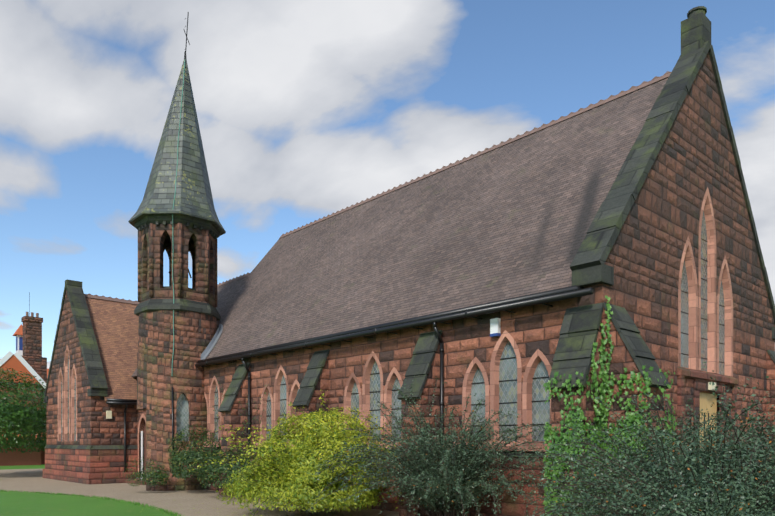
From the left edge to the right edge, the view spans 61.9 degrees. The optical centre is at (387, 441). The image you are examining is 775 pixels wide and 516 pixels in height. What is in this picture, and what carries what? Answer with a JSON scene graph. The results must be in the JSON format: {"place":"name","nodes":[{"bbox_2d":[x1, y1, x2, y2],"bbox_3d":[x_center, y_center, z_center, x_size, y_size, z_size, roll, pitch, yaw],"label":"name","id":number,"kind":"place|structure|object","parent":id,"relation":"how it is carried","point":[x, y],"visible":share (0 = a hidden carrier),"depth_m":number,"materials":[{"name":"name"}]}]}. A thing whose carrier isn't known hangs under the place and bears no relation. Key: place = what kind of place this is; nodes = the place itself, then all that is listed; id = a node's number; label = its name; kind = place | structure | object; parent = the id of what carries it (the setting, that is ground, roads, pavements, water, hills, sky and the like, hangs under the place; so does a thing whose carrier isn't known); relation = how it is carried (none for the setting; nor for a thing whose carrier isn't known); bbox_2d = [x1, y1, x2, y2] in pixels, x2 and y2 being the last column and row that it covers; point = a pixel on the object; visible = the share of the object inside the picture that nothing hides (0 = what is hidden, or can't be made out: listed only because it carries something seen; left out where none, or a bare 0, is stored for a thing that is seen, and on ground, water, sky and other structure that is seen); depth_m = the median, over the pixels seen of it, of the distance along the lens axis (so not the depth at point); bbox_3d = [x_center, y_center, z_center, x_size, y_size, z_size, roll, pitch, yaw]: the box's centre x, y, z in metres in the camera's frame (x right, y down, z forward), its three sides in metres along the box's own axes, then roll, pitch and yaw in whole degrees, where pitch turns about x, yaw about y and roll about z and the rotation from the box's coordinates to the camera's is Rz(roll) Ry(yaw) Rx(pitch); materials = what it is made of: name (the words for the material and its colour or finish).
{"place":"outdoors","nodes":[
{"label":"outdoors","id":0,"kind":"place"},
{"bbox_2d":[0,383,46,465],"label":"house walls","id":1,"kind":"structure","parent":0,"point":[17,457],"depth_m":47.86,"materials":[{"name":"brown brick"}]},
{"bbox_2d":[0,354,48,439],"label":"house","id":2,"kind":"structure","parent":0,"point":[14,362],"depth_m":47.37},
{"bbox_2d":[16,335,22,355],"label":"cupola body","id":3,"kind":"object","parent":2,"relation":"on","point":[20,352],"visible":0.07,"depth_m":58.16,"materials":[{"name":"white paint"}]},
{"bbox_2d":[12,324,22,335],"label":"cupola roof","id":4,"kind":"structure","parent":3,"relation":"on","point":[19,330],"depth_m":58.21,"materials":[{"name":"orange tile"}]},
{"bbox_2d":[16,337,22,350],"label":"cupola windows","id":5,"kind":"structure","parent":3,"relation":"in","point":[20,343],"depth_m":58.25,"materials":[{"name":"blue glass"}]},
{"bbox_2d":[0,351,45,387],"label":"bargeboard","id":6,"kind":"object","parent":2,"relation":"attached to","point":[19,357],"visible":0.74,"depth_m":47.64,"materials":[{"name":"white wood"}]},
{"bbox_2d":[21,316,46,398],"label":"house chimney","id":7,"kind":"object","parent":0,"point":[35,360],"visible":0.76,"depth_m":50.18,"materials":[{"name":"brown brick"}]},
{"bbox_2d":[26,312,38,316],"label":"chimney pots","id":8,"kind":"object","parent":7,"relation":"on","point":[32,314],"visible":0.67,"depth_m":50.40,"materials":[{"name":"ceramic"}]},
{"bbox_2d":[0,464,180,515],"bbox_3d":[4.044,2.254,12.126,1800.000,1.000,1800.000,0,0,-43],"label":"ground","id":9,"kind":"structure","parent":0,"point":[21,504],"depth_m":17.48,"materials":[{"name":"green plant"}]},
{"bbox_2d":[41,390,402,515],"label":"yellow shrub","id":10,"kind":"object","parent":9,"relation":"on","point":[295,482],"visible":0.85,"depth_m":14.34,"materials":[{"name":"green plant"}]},
{"bbox_2d":[542,295,676,515],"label":"climbing ivy","id":11,"kind":"object","parent":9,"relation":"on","point":[602,412],"visible":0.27,"depth_m":11.81,"materials":[{"name":"green plant"}]},
{"bbox_2d":[85,297,138,401],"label":"wing roof","id":12,"kind":"structure","parent":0,"point":[115,324],"depth_m":28.84,"materials":[{"name":"brown tile"}]},
{"bbox_2d":[84,293,139,304],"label":"ridge tiles","id":13,"kind":"object","parent":12,"relation":"on","point":[89,295],"visible":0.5,"depth_m":30.15,"materials":[{"name":"ceramic"}]},
{"bbox_2d":[0,468,398,515],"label":"gravel path","id":14,"kind":"structure","parent":0,"point":[34,480],"depth_m":20.61,"materials":[{"name":"beige gravel"}]},
{"bbox_2d":[0,366,46,453],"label":"laurel bush","id":15,"kind":"object","parent":14,"relation":"on","point":[22,420],"visible":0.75,"depth_m":31.51,"materials":[{"name":"green plant"}]},
{"bbox_2d":[105,353,145,479],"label":"wing walls","id":16,"kind":"structure","parent":14,"relation":"on","point":[114,430],"depth_m":27.43,"materials":[{"name":"brown stone"}]},
{"bbox_2d":[106,411,111,418],"bbox_3d":[-11.657,-1.131,27.033,0.200,0.330,0.090,0,0,-43],"label":"wing lamp","id":17,"kind":"object","parent":16,"relation":"attached to","point":[108,414],"visible":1,"depth_m":26.99,"materials":[{"name":"beige plastic"}]},
{"bbox_2d":[137,310,216,490],"bbox_3d":[-7.915,-1.486,24.630,3.131,6.480,3.260,0,0,-43],"label":"turret","id":18,"kind":"object","parent":14,"relation":"on","point":[194,334],"visible":0.56,"depth_m":23.24,"materials":[{"name":"stone"}]},
{"bbox_2d":[134,215,220,320],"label":"turret bands","id":19,"kind":"object","parent":18,"relation":"on","point":[178,304],"visible":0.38,"depth_m":23.40,"materials":[{"name":"stone"}]},
{"bbox_2d":[138,223,216,306],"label":"corner columns","id":20,"kind":"structure","parent":19,"relation":"on","point":[151,259],"depth_m":23.32,"materials":[{"name":"brown stone"}]},
{"bbox_2d":[140,224,215,307],"bbox_3d":[-7.962,-6.506,24.586,2.550,2.760,2.550,0,0,-43],"label":"belfry","id":21,"kind":"object","parent":19,"relation":"on","point":[196,249],"visible":0.69,"depth_m":23.67,"materials":[{"name":"stone"}]},
{"bbox_2d":[128,59,225,235],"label":"spire","id":22,"kind":"structure","parent":21,"relation":"on","point":[193,197],"depth_m":23.83,"materials":[{"name":"stone"}]},
{"bbox_2d":[172,60,184,375],"bbox_3d":[-7.706,-8.422,23.730,0.116,12.153,1.556,0,0,-2],"label":"lightning conductor","id":23,"kind":"object","parent":22,"relation":"attached to","point":[172,219],"visible":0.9,"depth_m":23.24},
{"bbox_2d":[184,12,189,60],"bbox_3d":[-7.658,-15.371,24.578,0.623,1.951,0.187,0,0,-76],"label":"spire cross","id":24,"kind":"object","parent":22,"relation":"on","point":[186,38],"visible":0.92,"depth_m":24.56,"materials":[{"name":"grey metal"}]},
{"bbox_2d":[168,244,191,277],"bbox_3d":[-7.962,-6.742,24.586,0.709,1.208,1.515,0,0,-65],"label":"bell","id":25,"kind":"object","parent":21,"relation":"in","point":[169,254],"visible":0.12,"depth_m":24.35,"materials":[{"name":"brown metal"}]},
{"bbox_2d":[123,382,397,487],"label":"green shrubs","id":26,"kind":"object","parent":14,"relation":"on","point":[190,457],"visible":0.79,"depth_m":21.21,"materials":[{"name":"green plant"}]},
{"bbox_2d":[106,285,593,514],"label":"gutters and downpipes","id":27,"kind":"object","parent":14,"relation":"on","point":[542,298],"visible":0.79,"depth_m":15.43,"materials":[{"name":"black plastic"}]},
{"bbox_2d":[43,367,769,515],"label":"plinth","id":28,"kind":"structure","parent":14,"relation":"on","point":[94,466],"depth_m":16.26,"materials":[{"name":"stone"}]},
{"bbox_2d":[47,289,104,444],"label":"wing gable","id":29,"kind":"structure","parent":28,"relation":"on","point":[90,420],"depth_m":28.25,"materials":[{"name":"brown stone"}]},
{"bbox_2d":[141,431,142,478],"bbox_3d":[-10.277,0.579,27.029,0.060,2.050,0.070,0,0,-43],"label":"door frame","id":30,"kind":"object","parent":28,"relation":"on","point":[141,450],"visible":0.86,"depth_m":26.99,"materials":[{"name":"white paint"}]},
{"bbox_2d":[58,187,732,478],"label":"window surrounds","id":31,"kind":"object","parent":28,"relation":"on","point":[524,399],"visible":0.69,"depth_m":15.81,"materials":[{"name":"brown stone"}]},
{"bbox_2d":[144,423,145,473],"bbox_3d":[-10.224,0.279,27.575,0.001,2.650,0.800,0,0,-43],"label":"door","id":32,"kind":"structure","parent":31,"relation":"attached to","point":[145,447],"depth_m":27.77,"materials":[{"name":"wood"}]},
{"bbox_2d":[61,211,724,441],"bbox_3d":[-4.588,-2.936,20.762,27.202,5.860,5.660,0,0,29],"label":"glass","id":33,"kind":"object","parent":31,"relation":"attached to","point":[508,392],"visible":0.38,"depth_m":15.61,"materials":[{"name":"grey glass"}]},
{"bbox_2d":[61,238,724,433],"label":"saddle bars","id":34,"kind":"object","parent":31,"relation":"attached to","point":[499,381],"visible":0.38,"depth_m":15.05,"materials":[{"name":"grey metal"}]},
{"bbox_2d":[44,6,774,456],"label":"stone copings","id":35,"kind":"object","parent":28,"relation":"on","point":[578,332],"visible":0.77,"depth_m":14.17,"materials":[{"name":"stone"}]},
{"bbox_2d":[579,52,774,454],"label":"gable wall","id":36,"kind":"structure","parent":28,"relation":"on","point":[694,160],"depth_m":14.85,"materials":[{"name":"brown stone"}]},
{"bbox_2d":[708,382,715,389],"bbox_3d":[7.768,-1.326,15.448,0.280,0.180,0.080,0,0,-43],"label":"door light","id":37,"kind":"object","parent":28,"relation":"attached to","point":[710,387],"visible":0.79,"depth_m":15.36,"materials":[{"name":"beige plastic"}]},
{"bbox_2d":[199,362,774,515],"bbox_3d":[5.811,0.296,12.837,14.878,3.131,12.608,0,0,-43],"label":"cotoneaster bushes","id":38,"kind":"object","parent":14,"relation":"on","point":[746,501],"visible":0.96,"depth_m":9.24,"materials":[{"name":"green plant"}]},
{"bbox_2d":[219,308,774,515],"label":"buttresses","id":39,"kind":"structure","parent":14,"relation":"on","point":[621,358],"depth_m":14.70,"materials":[{"name":"stone"}]},
{"bbox_3d":[1.293,-3.646,22.387,9.900,10.799,17.800,0,0,-43],"label":"nave","id":40,"kind":"object","parent":14,"relation":"on","visible":0},
{"bbox_2d":[201,320,222,359],"bbox_3d":[-6.529,-3.879,24.441,0.525,1.879,2.101,0,0,3],"label":"lead flashing","id":41,"kind":"object","parent":40,"relation":"attached to","point":[209,347],"visible":0.9,"depth_m":24.02,"materials":[{"name":"grey metal"}]},
{"bbox_2d":[217,71,670,286],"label":"roof ridge tiles","id":42,"kind":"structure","parent":40,"relation":"on","point":[610,98],"depth_m":20.22,"materials":[{"name":"ceramic"}]},
{"bbox_2d":[490,318,500,333],"bbox_3d":[2.323,-2.486,13.912,0.100,0.320,0.200,0,0,-43],"label":"alarm box","id":43,"kind":"object","parent":40,"relation":"attached to","point":[495,325],"visible":0.86,"depth_m":13.87,"materials":[{"name":"white paint"}]},
{"bbox_2d":[490,333,500,336],"bbox_3d":[2.321,-2.296,13.910,0.105,0.060,0.210,0,0,-43],"label":"alarm box base","id":44,"kind":"object","parent":43,"relation":"attached to","point":[495,334],"visible":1,"depth_m":13.86,"materials":[{"name":"blue plastic"}]},
{"bbox_2d":[700,392,716,451],"bbox_3d":[7.675,0.289,15.608,1.280,2.930,0.060,0,0,-43],"label":"door","id":45,"kind":"structure","parent":40,"relation":"attached to","point":[707,400],"depth_m":15.63,"materials":[{"name":"brown wood"}]},
{"bbox_2d":[0,0,774,368],"label":"sky","id":46,"kind":"structure","parent":0,"point":[308,111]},
{"bbox_2d":[204,297,578,448],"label":"side wall","id":47,"kind":"structure","parent":0,"point":[531,330],"depth_m":15.81,"materials":[{"name":"brown stone"}]},
{"bbox_2d":[131,77,668,377],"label":"main roof","id":48,"kind":"structure","parent":47,"relation":"on","point":[513,219],"depth_m":17.82,"materials":[{"name":"tile"}]}
]}

